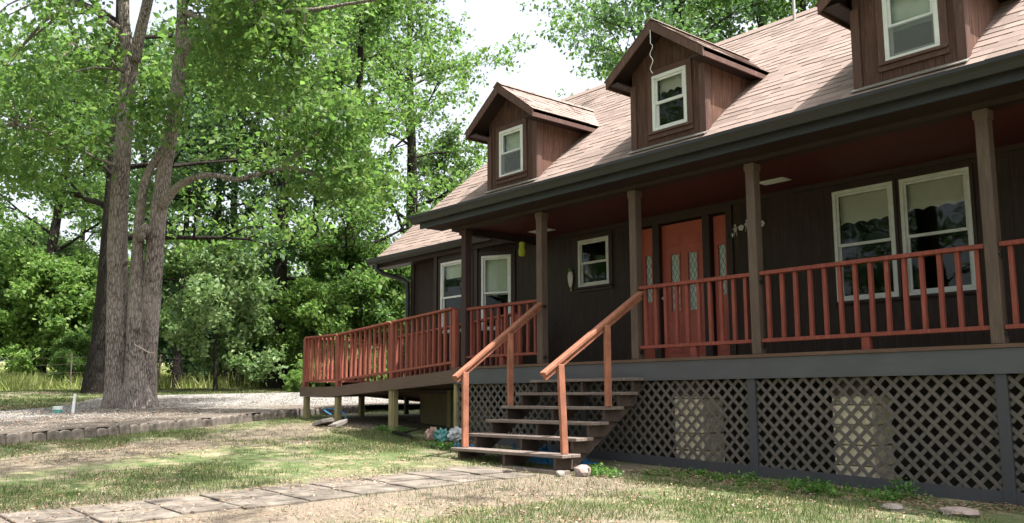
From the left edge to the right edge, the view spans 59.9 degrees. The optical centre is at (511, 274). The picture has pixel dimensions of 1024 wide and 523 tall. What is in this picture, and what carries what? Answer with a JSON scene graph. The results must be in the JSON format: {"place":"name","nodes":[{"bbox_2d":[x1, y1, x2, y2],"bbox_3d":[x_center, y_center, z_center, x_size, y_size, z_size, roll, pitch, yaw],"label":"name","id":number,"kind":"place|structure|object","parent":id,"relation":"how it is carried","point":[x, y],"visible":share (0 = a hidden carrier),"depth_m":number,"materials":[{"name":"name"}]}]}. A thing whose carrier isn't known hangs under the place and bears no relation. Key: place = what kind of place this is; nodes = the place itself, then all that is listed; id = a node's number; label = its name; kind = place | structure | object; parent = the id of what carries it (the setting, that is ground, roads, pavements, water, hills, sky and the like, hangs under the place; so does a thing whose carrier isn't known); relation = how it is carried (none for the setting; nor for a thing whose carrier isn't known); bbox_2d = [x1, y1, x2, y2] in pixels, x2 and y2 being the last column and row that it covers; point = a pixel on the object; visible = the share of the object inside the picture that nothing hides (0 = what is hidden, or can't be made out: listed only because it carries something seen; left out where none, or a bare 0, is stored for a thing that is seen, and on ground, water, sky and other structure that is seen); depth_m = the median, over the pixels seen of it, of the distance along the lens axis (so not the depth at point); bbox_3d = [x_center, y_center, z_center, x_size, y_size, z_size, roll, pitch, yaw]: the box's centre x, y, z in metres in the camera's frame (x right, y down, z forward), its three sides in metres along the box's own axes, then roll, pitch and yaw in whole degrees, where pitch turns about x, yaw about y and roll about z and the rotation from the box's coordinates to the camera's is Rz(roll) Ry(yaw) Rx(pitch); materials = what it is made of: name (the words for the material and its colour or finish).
{"place":"outdoors","nodes":[
{"label":"outdoors","id":0,"kind":"place"},
{"bbox_2d":[0,362,403,390],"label":"meadow","id":1,"kind":"structure","parent":0,"point":[162,365],"depth_m":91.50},
{"bbox_2d":[0,233,45,357],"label":"bush","id":2,"kind":"object","parent":1,"relation":"on","point":[7,248],"visible":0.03,"depth_m":44.25,"materials":[{"name":"green plant"}]},
{"bbox_2d":[0,218,76,366],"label":"bush","id":3,"kind":"object","parent":1,"relation":"on","point":[35,237],"visible":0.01,"depth_m":50.22,"materials":[{"name":"green plant"}]},
{"bbox_2d":[0,249,92,377],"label":"bush","id":4,"kind":"object","parent":1,"relation":"on","point":[42,270],"visible":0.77,"depth_m":38.38,"materials":[{"name":"green plant"}]},
{"bbox_2d":[0,242,92,376],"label":"bush","id":5,"kind":"object","parent":1,"relation":"on","point":[13,258],"visible":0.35,"depth_m":39.33,"materials":[{"name":"green plant"}]},
{"bbox_2d":[0,238,98,370],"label":"bush","id":6,"kind":"object","parent":1,"relation":"on","point":[81,246],"visible":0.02,"depth_m":47.53,"materials":[{"name":"green plant"}]},
{"bbox_2d":[3,249,98,359],"bbox_3d":[-20.149,2.041,41.537,7.464,6.423,5.478,-4,-8,23],"label":"bush","id":7,"kind":"object","parent":1,"relation":"on","point":[88,263],"visible":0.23,"depth_m":39.95,"materials":[{"name":"green plant"}]},
{"bbox_2d":[11,287,93,378],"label":"bush","id":8,"kind":"object","parent":1,"relation":"on","point":[43,356],"visible":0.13,"depth_m":38.47,"materials":[{"name":"green plant"}]},
{"bbox_2d":[45,331,90,385],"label":"bush","id":9,"kind":"object","parent":1,"relation":"on","point":[66,342],"visible":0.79,"depth_m":32.99,"materials":[{"name":"green plant"}]},
{"bbox_2d":[16,106,134,256],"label":"broadleaf tree","id":10,"kind":"object","parent":1,"relation":"on","point":[84,175],"visible":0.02,"depth_m":55.90,"materials":[{"name":"green plant"}]},
{"bbox_2d":[0,17,192,376],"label":"broadleaf tree","id":11,"kind":"object","parent":1,"relation":"on","point":[54,237],"visible":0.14,"depth_m":42.90,"materials":[{"name":"green plant"}]},
{"bbox_2d":[4,353,257,388],"bbox_3d":[-8.583,4.239,37.506,43.458,2.057,0.091,6,-10,-40],"label":"wire fence","id":12,"kind":"object","parent":1,"relation":"on","point":[71,372],"visible":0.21,"depth_m":31.55,"materials":[{"name":"metal"}]},
{"bbox_2d":[12,12,267,377],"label":"broadleaf tree","id":13,"kind":"object","parent":1,"relation":"on","point":[148,42],"visible":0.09,"depth_m":44.20,"materials":[{"name":"green plant"}]},
{"bbox_2d":[144,247,220,368],"bbox_3d":[-14.895,1.935,40.354,5.478,6.423,7.464,3,-8,-20],"label":"bush","id":14,"kind":"object","parent":1,"relation":"on","point":[168,269],"visible":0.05,"depth_m":39.45,"materials":[{"name":"green plant"}]},
{"bbox_2d":[157,280,236,382],"bbox_3d":[-13.689,2.623,37.163,5.020,4.558,5.513,1,-8,-8],"label":"bush","id":15,"kind":"object","parent":1,"relation":"on","point":[188,368],"visible":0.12,"depth_m":35.87,"materials":[{"name":"green plant"}]},
{"bbox_2d":[128,66,273,388],"bbox_3d":[-12.712,-2.187,35.286,6.142,13.469,5.544,6,-10,-39],"label":"broadleaf tree","id":16,"kind":"object","parent":1,"relation":"on","point":[177,369],"visible":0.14,"depth_m":34.98,"materials":[{"name":"green plant"}]},
{"bbox_2d":[129,3,316,385],"bbox_3d":[-11.918,-3.726,36.857,7.677,16.836,6.930,0,-8,-2],"label":"broadleaf tree","id":17,"kind":"object","parent":1,"relation":"on","point":[262,251],"visible":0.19,"depth_m":35.75,"materials":[{"name":"green plant"}]},
{"bbox_2d":[146,48,300,384],"bbox_3d":[-12.145,-3.190,37.807,6.583,15.994,7.293,4,-9,-26],"label":"broadleaf tree","id":18,"kind":"object","parent":1,"relation":"on","point":[222,185],"visible":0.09,"depth_m":36.30,"materials":[{"name":"green plant"}]},
{"bbox_2d":[211,282,299,385],"bbox_3d":[-10.927,2.565,38.264,5.972,4.938,5.438,5,-9,-32],"label":"bush","id":19,"kind":"object","parent":1,"relation":"on","point":[255,347],"visible":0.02,"depth_m":36.81,"materials":[{"name":"green plant"}]},
{"bbox_2d":[222,259,294,370],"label":"bush","id":20,"kind":"object","parent":1,"relation":"on","point":[263,272],"visible":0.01,"depth_m":41.80,"materials":[{"name":"green plant"}]},
{"bbox_2d":[237,303,321,387],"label":"bush","id":21,"kind":"object","parent":1,"relation":"on","point":[261,350],"visible":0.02,"depth_m":36.57,"materials":[{"name":"green plant"}]},
{"bbox_2d":[237,17,389,271],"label":"broadleaf tree","id":22,"kind":"object","parent":1,"relation":"on","point":[297,205],"visible":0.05,"depth_m":43.78,"materials":[{"name":"green plant"}]},
{"bbox_2d":[292,0,536,374],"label":"broadleaf tree","id":23,"kind":"object","parent":1,"relation":"on","point":[420,5],"visible":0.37,"depth_m":43.95,"materials":[{"name":"green plant"}]},
{"bbox_2d":[401,123,480,235],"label":"broadleaf tree","id":24,"kind":"object","parent":1,"relation":"on","point":[463,168],"visible":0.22,"depth_m":47.07,"materials":[{"name":"green plant"}]},
{"bbox_2d":[0,466,534,522],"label":"path","id":25,"kind":"structure","parent":0,"point":[274,497],"depth_m":8.10,"materials":[{"name":"stone"}]},
{"bbox_2d":[0,0,811,362],"label":"sky","id":26,"kind":"structure","parent":0,"point":[545,69],"materials":[{"name":"white"}]},
{"bbox_2d":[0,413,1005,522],"bbox_3d":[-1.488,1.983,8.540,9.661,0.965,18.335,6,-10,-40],"label":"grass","id":27,"kind":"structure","parent":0,"point":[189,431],"depth_m":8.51,"materials":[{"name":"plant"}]},
{"bbox_2d":[0,388,1023,522],"bbox_3d":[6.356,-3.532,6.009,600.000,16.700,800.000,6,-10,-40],"label":"ground","id":28,"kind":"structure","parent":0,"point":[133,461],"depth_m":9.40,"materials":[{"name":"plant"}]},
{"bbox_2d":[0,434,4,444],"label":"edging stone","id":29,"kind":"object","parent":28,"relation":"on","point":[2,437],"visible":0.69,"depth_m":12.33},
{"bbox_2d":[5,433,18,443],"bbox_3d":[-7.027,2.356,12.476,0.070,0.268,0.192,1,-8,31],"label":"edging stone","id":30,"kind":"object","parent":28,"relation":"on","point":[11,437],"visible":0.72,"depth_m":12.45,"materials":[{"name":"stone"}]},
{"bbox_2d":[18,431,31,442],"bbox_3d":[-6.916,2.351,12.616,0.070,0.268,0.183,-6,-7,34],"label":"edging stone","id":31,"kind":"object","parent":28,"relation":"on","point":[25,436],"visible":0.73,"depth_m":12.59,"materials":[{"name":"stone"}]},
{"bbox_2d":[32,432,45,441],"bbox_3d":[-6.805,2.392,12.768,0.070,0.250,0.185,-2,-6,37],"label":"edging stone","id":32,"kind":"object","parent":28,"relation":"on","point":[38,436],"visible":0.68,"depth_m":12.74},
{"bbox_2d":[46,430,59,439],"bbox_3d":[-6.692,2.392,12.929,0.070,0.268,0.182,2,-8,40],"label":"edging stone","id":33,"kind":"object","parent":28,"relation":"on","point":[51,434],"visible":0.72,"depth_m":12.90,"materials":[{"name":"stone"}]},
{"bbox_2d":[59,430,71,439],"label":"edging stone","id":34,"kind":"object","parent":28,"relation":"on","point":[66,433],"visible":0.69,"depth_m":13.06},
{"bbox_2d":[71,394,75,412],"bbox_3d":[-8.599,2.567,17.423,0.064,0.464,0.091,-2,-8,15],"label":"stake","id":35,"kind":"object","parent":28,"relation":"on","point":[73,404],"visible":0.66,"depth_m":17.41,"materials":[{"name":"white plastic"}]},
{"bbox_2d":[71,429,83,438],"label":"edging stone","id":36,"kind":"object","parent":28,"relation":"on","point":[77,433],"visible":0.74,"depth_m":13.21,"materials":[{"name":"stone"}]},
{"bbox_2d":[83,426,96,437],"bbox_3d":[-6.371,2.425,13.394,0.070,0.268,0.195,-1,-8,35],"label":"edging stone","id":37,"kind":"object","parent":28,"relation":"on","point":[91,432],"visible":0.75,"depth_m":13.37,"materials":[{"name":"stone"}]},
{"bbox_2d":[96,428,107,436],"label":"edging stone","id":38,"kind":"object","parent":28,"relation":"on","point":[100,431],"visible":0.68,"depth_m":13.51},
{"bbox_2d":[107,426,118,435],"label":"edging stone","id":39,"kind":"object","parent":28,"relation":"on","point":[112,430],"visible":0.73,"depth_m":13.68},
{"bbox_2d":[118,424,129,434],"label":"edging stone","id":40,"kind":"object","parent":28,"relation":"on","point":[123,428],"visible":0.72,"depth_m":13.83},
{"bbox_2d":[129,424,139,433],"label":"edging stone","id":41,"kind":"object","parent":28,"relation":"on","point":[134,428],"visible":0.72,"depth_m":14.00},
{"bbox_2d":[139,423,149,432],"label":"edging stone","id":42,"kind":"object","parent":28,"relation":"on","point":[145,427],"visible":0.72,"depth_m":14.18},
{"bbox_2d":[149,423,158,431],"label":"edging stone","id":43,"kind":"object","parent":28,"relation":"on","point":[153,426],"visible":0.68,"depth_m":14.35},
{"bbox_2d":[158,421,167,430],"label":"edging stone","id":44,"kind":"object","parent":28,"relation":"on","point":[163,425],"visible":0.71,"depth_m":14.52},
{"bbox_2d":[0,0,338,393],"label":"broadleaf tree","id":45,"kind":"object","parent":28,"relation":"on","point":[93,377],"visible":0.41,"depth_m":29.13,"materials":[{"name":"green plant"}]},
{"bbox_2d":[168,421,176,429],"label":"edging stone","id":46,"kind":"object","parent":28,"relation":"on","point":[172,424],"visible":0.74,"depth_m":14.70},
{"bbox_2d":[176,420,185,428],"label":"edging stone","id":47,"kind":"object","parent":28,"relation":"on","point":[181,424],"visible":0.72,"depth_m":14.87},
{"bbox_2d":[185,419,194,428],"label":"edging stone","id":48,"kind":"object","parent":28,"relation":"on","point":[190,423],"visible":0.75,"depth_m":15.03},
{"bbox_2d":[2,255,382,367],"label":"woods","id":49,"kind":"object","parent":28,"relation":"on","point":[295,267],"visible":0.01,"depth_m":95.15,"materials":[{"name":"green plant"}]},
{"bbox_2d":[194,418,201,427],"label":"edging stone","id":50,"kind":"object","parent":28,"relation":"on","point":[198,421],"visible":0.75,"depth_m":15.23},
{"bbox_2d":[0,0,409,408],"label":"oak tree","id":51,"kind":"object","parent":28,"relation":"on","point":[133,308],"visible":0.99,"depth_m":18.14,"materials":[{"name":"green plant"}]},
{"bbox_2d":[202,419,210,426],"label":"edging stone","id":52,"kind":"object","parent":28,"relation":"on","point":[205,422],"visible":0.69,"depth_m":15.38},
{"bbox_2d":[0,392,419,433],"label":"gravel drive","id":53,"kind":"structure","parent":28,"relation":"on","point":[209,413],"depth_m":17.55,"materials":[{"name":"gravel"}]},
{"bbox_2d":[53,406,62,412],"bbox_3d":[-8.992,2.692,17.585,0.184,0.177,0.184,6,-10,-40],"label":"bucket","id":54,"kind":"object","parent":53,"relation":"on","point":[56,409],"visible":0.75,"depth_m":17.52,"materials":[{"name":"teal plastic"}]},
{"bbox_2d":[0,386,419,412],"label":"lawn grass","id":55,"kind":"structure","parent":28,"relation":"on","point":[15,399],"depth_m":27.66,"materials":[{"name":"plant"}]},
{"bbox_2d":[210,417,218,425],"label":"edging stone","id":56,"kind":"object","parent":28,"relation":"on","point":[215,421],"visible":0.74,"depth_m":15.54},
{"bbox_2d":[218,416,226,424],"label":"edging stone","id":57,"kind":"object","parent":28,"relation":"on","point":[223,420],"visible":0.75,"depth_m":15.73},
{"bbox_2d":[159,239,288,390],"bbox_3d":[-10.157,1.421,31.336,4.720,5.534,6.431,6,-10,-37],"label":"tree","id":58,"kind":"object","parent":28,"relation":"on","point":[200,294],"visible":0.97,"depth_m":30.88,"materials":[{"name":"green plant"}]},
{"bbox_2d":[226,415,234,423],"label":"edging stone","id":59,"kind":"object","parent":28,"relation":"on","point":[230,419],"visible":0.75,"depth_m":15.89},
{"bbox_2d":[234,415,240,422],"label":"edging stone","id":60,"kind":"object","parent":28,"relation":"on","point":[237,419],"visible":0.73,"depth_m":16.08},
{"bbox_2d":[239,414,247,422],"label":"edging stone","id":61,"kind":"object","parent":28,"relation":"on","point":[244,417],"visible":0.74,"depth_m":16.26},
{"bbox_2d":[253,414,261,420],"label":"edging stone","id":62,"kind":"object","parent":28,"relation":"on","point":[257,417],"visible":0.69,"depth_m":16.56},
{"bbox_2d":[259,412,267,419],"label":"edging stone","id":63,"kind":"object","parent":28,"relation":"on","point":[264,415],"visible":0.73,"depth_m":16.80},
{"bbox_2d":[130,0,417,388],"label":"broadleaf tree","id":64,"kind":"object","parent":28,"relation":"on","point":[280,268],"visible":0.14,"depth_m":35.25,"materials":[{"name":"green plant"}]},
{"bbox_2d":[278,410,285,417],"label":"edging stone","id":65,"kind":"object","parent":28,"relation":"on","point":[282,413],"visible":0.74,"depth_m":17.33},
{"bbox_2d":[232,274,357,386],"bbox_3d":[-7.468,2.175,33.120,5.167,4.447,3.793,7,-10,-42],"label":"bush","id":66,"kind":"object","parent":28,"relation":"on","point":[305,300],"visible":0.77,"depth_m":32.91,"materials":[{"name":"green plant"}]},
{"bbox_2d":[279,369,310,392],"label":"bush","id":67,"kind":"object","parent":28,"relation":"on","point":[294,377],"visible":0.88,"depth_m":30.83,"materials":[{"name":"green plant"}]},
{"bbox_2d":[236,220,389,386],"bbox_3d":[-7.240,1.281,36.514,8.038,6.917,5.900,-6,-9,35],"label":"bush","id":68,"kind":"object","parent":28,"relation":"on","point":[341,267],"visible":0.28,"depth_m":34.70,"materials":[{"name":"green plant"}]},
{"bbox_2d":[312,417,333,425],"bbox_3d":[-3.348,2.618,15.716,0.394,0.200,0.403,0,-8,-4],"label":"broken slab","id":69,"kind":"object","parent":28,"relation":"on","point":[326,421],"depth_m":15.57,"materials":[{"name":"grey concrete"}]},
{"bbox_2d":[324,408,346,418],"bbox_3d":[-3.241,2.565,16.271,0.345,0.246,0.585,6,-10,-40],"label":"garden hose","id":70,"kind":"object","parent":28,"relation":"on","point":[325,409],"visible":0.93,"depth_m":16.32,"materials":[{"name":"blue plastic"}]},
{"bbox_2d":[329,419,346,427],"bbox_3d":[-3.044,2.606,15.532,0.243,0.174,0.424,6,-10,-40],"label":"broken slab","id":71,"kind":"object","parent":28,"relation":"on","point":[339,423],"depth_m":15.40,"materials":[{"name":"grey concrete"}]},
{"bbox_2d":[292,240,404,378],"bbox_3d":[-6.096,1.583,35.570,5.268,6.176,7.177,-2,-8,10],"label":"bush","id":72,"kind":"object","parent":28,"relation":"on","point":[379,313],"visible":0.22,"depth_m":33.51,"materials":[{"name":"green plant"}]},
{"bbox_2d":[228,0,503,384],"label":"broadleaf tree","id":73,"kind":"object","parent":28,"relation":"on","point":[375,22],"visible":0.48,"depth_m":37.03,"materials":[{"name":"green plant"}]},
{"bbox_2d":[331,240,410,380],"bbox_3d":[-4.567,1.574,34.189,6.890,5.929,5.057,2,-8,-14],"label":"bush","id":74,"kind":"object","parent":28,"relation":"on","point":[387,293],"visible":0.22,"depth_m":33.38,"materials":[{"name":"green plant"}]},
{"bbox_2d":[373,424,408,432],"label":"weed","id":75,"kind":"object","parent":28,"relation":"on","point":[379,428],"visible":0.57,"depth_m":14.64,"materials":[{"name":"green plant"}]},
{"bbox_2d":[392,428,420,441],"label":"fallen branch","id":76,"kind":"object","parent":28,"relation":"on","point":[403,434],"visible":0.97,"depth_m":13.88,"materials":[{"name":"wood"}]},
{"bbox_2d":[300,307,522,429],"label":"wheelchair ramp","id":77,"kind":"structure","parent":28,"relation":"on","point":[395,386],"depth_m":15.78,"materials":[{"name":"red paint"}]},
{"bbox_2d":[412,437,460,450],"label":"weed","id":78,"kind":"object","parent":28,"relation":"on","point":[440,445],"visible":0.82,"depth_m":12.38,"materials":[{"name":"green plant"}]},
{"bbox_2d":[424,426,460,442],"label":"artificial flowers","id":79,"kind":"object","parent":28,"relation":"on","point":[452,434],"visible":0.81,"depth_m":13.11,"materials":[{"name":"multicoloured plastic"}]},
{"bbox_2d":[0,397,1023,522],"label":"leaf litter","id":80,"kind":"object","parent":28,"relation":"on","point":[375,480],"visible":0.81,"depth_m":9.08,"materials":[{"name":"brown plant"}]},
{"bbox_2d":[497,444,597,465],"bbox_3d":[0.437,2.236,11.182,0.648,0.256,1.336,6,-10,-40],"label":"tarp","id":81,"kind":"object","parent":28,"relation":"on","point":[585,461],"visible":0.18,"depth_m":10.88,"materials":[{"name":"blue plastic"}]},
{"bbox_2d":[451,291,644,474],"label":"wooden staircase","id":82,"kind":"structure","parent":28,"relation":"on","point":[570,404],"depth_m":10.81,"materials":[{"name":"wood"}]},
{"bbox_2d":[555,470,564,476],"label":"rock","id":83,"kind":"object","parent":28,"relation":"on","point":[560,473],"visible":0.82,"depth_m":9.65,"materials":[{"name":"stone"}]},
{"bbox_2d":[574,464,590,476],"bbox_3d":[0.773,2.153,9.716,0.194,0.154,0.176,-6,-10,37],"label":"rock","id":84,"kind":"object","parent":28,"relation":"on","point":[581,470],"visible":0.89,"depth_m":9.65,"materials":[{"name":"stone"}]},
{"bbox_2d":[589,463,624,477],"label":"weed","id":85,"kind":"object","parent":28,"relation":"on","point":[594,470],"visible":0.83,"depth_m":9.63,"materials":[{"name":"green plant"}]},
{"bbox_2d":[534,0,758,96],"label":"broadleaf tree","id":86,"kind":"object","parent":28,"relation":"on","point":[604,74],"visible":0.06,"depth_m":45.77,"materials":[{"name":"green plant"}]},
{"bbox_2d":[516,0,791,89],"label":"broadleaf tree","id":87,"kind":"object","parent":28,"relation":"on","point":[679,21],"visible":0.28,"depth_m":36.80,"materials":[{"name":"green plant"}]},
{"bbox_2d":[637,464,748,483],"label":"weed","id":88,"kind":"object","parent":28,"relation":"on","point":[702,472],"visible":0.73,"depth_m":9.61,"materials":[{"name":"green plant"}]},
{"bbox_2d":[365,0,1023,506],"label":"house","id":89,"kind":"structure","parent":28,"relation":"on","point":[855,304],"depth_m":10.58,"materials":[{"name":"wood"}]},
{"bbox_2d":[437,253,472,338],"bbox_3d":[-1.029,0.412,16.493,0.133,1.520,1.060,6,-10,-40],"label":"window","id":90,"kind":"structure","parent":89,"relation":"in","point":[453,270],"depth_m":16.75,"materials":[{"name":"white plastic"}]},
{"bbox_2d":[471,397,500,410],"bbox_3d":[-0.963,2.387,16.013,0.100,0.410,2.639,5,-9,-35],"label":"drain pipe","id":91,"kind":"object","parent":89,"relation":"attached to","point":[487,404],"visible":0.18,"depth_m":15.19,"materials":[{"name":"black plastic"}]},
{"bbox_2d":[478,249,515,335],"bbox_3d":[-0.270,0.327,15.885,0.740,1.520,0.133,-3,-8,22],"label":"window","id":92,"kind":"structure","parent":89,"relation":"in","point":[496,269],"depth_m":15.95,"materials":[{"name":"white plastic"}]},
{"bbox_2d":[518,242,525,256],"bbox_3d":[0.162,-0.515,14.421,0.118,0.440,0.120,6,-10,-40],"label":"hanging ornament","id":93,"kind":"object","parent":89,"relation":"hanging from","point":[522,251],"visible":1,"depth_m":14.37,"materials":[{"name":"yellow ceramic"}]},
{"bbox_2d":[568,268,572,290],"bbox_3d":[0.961,0.077,14.619,0.060,0.387,0.120,6,-10,-40],"label":"wall ornament","id":94,"kind":"object","parent":89,"relation":"attached to","point":[570,277],"depth_m":14.60,"materials":[{"name":"white plastic"}]},
{"bbox_2d":[575,231,612,292],"bbox_3d":[1.319,-0.198,14.289,0.100,0.920,0.820,6,-10,-40],"label":"window","id":95,"kind":"structure","parent":89,"relation":"in","point":[580,286],"depth_m":14.28,"materials":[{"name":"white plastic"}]},
{"bbox_2d":[662,219,705,357],"bbox_3d":[2.501,0.243,12.924,0.127,2.050,0.800,6,-10,-40],"label":"front door","id":96,"kind":"structure","parent":89,"relation":"in","point":[682,252],"depth_m":12.96,"materials":[{"name":"red paint"}]},
{"bbox_2d":[729,219,764,237],"bbox_3d":[3.195,-0.644,12.115,0.022,0.228,0.580,6,-10,-40],"label":"flower wall ornament","id":97,"kind":"object","parent":89,"relation":"attached to","point":[741,227],"visible":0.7,"depth_m":12.18,"materials":[{"name":"white plastic"}]},
{"bbox_2d":[829,178,902,305],"bbox_3d":[4.313,-0.381,10.828,0.133,1.472,0.852,6,-10,-40],"label":"window","id":98,"kind":"structure","parent":89,"relation":"in","point":[866,202],"depth_m":10.88,"materials":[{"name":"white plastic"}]},
{"bbox_2d":[896,163,977,299],"bbox_3d":[4.880,-0.472,10.175,0.133,1.472,0.872,6,-10,-40],"label":"window","id":99,"kind":"structure","parent":89,"relation":"in","point":[955,184],"depth_m":10.23,"materials":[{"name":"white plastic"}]},
{"bbox_2d":[420,440,1023,515],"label":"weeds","id":100,"kind":"object","parent":28,"relation":"on","point":[1011,508],"visible":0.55,"depth_m":8.11,"materials":[{"name":"plant"}]},
{"bbox_2d":[655,0,816,42],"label":"broadleaf tree","id":101,"kind":"object","parent":28,"relation":"on","point":[813,3],"visible":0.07,"depth_m":39.32,"materials":[{"name":"green plant"}]},
{"bbox_2d":[688,0,818,41],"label":"broadleaf tree","id":102,"kind":"object","parent":28,"relation":"on","point":[802,7],"visible":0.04,"depth_m":38.06,"materials":[{"name":"green plant"}]},
{"bbox_2d":[703,470,848,494],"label":"weed","id":103,"kind":"object","parent":28,"relation":"on","point":[793,484],"visible":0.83,"depth_m":8.71,"materials":[{"name":"green plant"}]},
{"bbox_2d":[807,482,933,503],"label":"weed","id":104,"kind":"object","parent":28,"relation":"on","point":[881,496],"visible":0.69,"depth_m":7.99,"materials":[{"name":"green plant"}]},
{"bbox_2d":[881,503,903,510],"bbox_3d":[3.203,1.967,7.500,0.167,0.076,0.195,6,-10,-40],"label":"rock","id":105,"kind":"object","parent":28,"relation":"on","point":[893,506],"visible":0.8,"depth_m":7.45,"materials":[{"name":"grey stone"}]},
{"bbox_2d":[876,475,923,498],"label":"weed","id":106,"kind":"object","parent":28,"relation":"on","point":[897,486],"visible":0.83,"depth_m":8.11,"materials":[{"name":"green plant"}]},
{"bbox_2d":[937,506,979,517],"bbox_3d":[3.634,1.928,7.218,0.244,0.092,0.352,6,-10,-40],"label":"rock","id":107,"kind":"object","parent":28,"relation":"on","point":[966,511],"visible":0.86,"depth_m":7.14,"materials":[{"name":"stone"}]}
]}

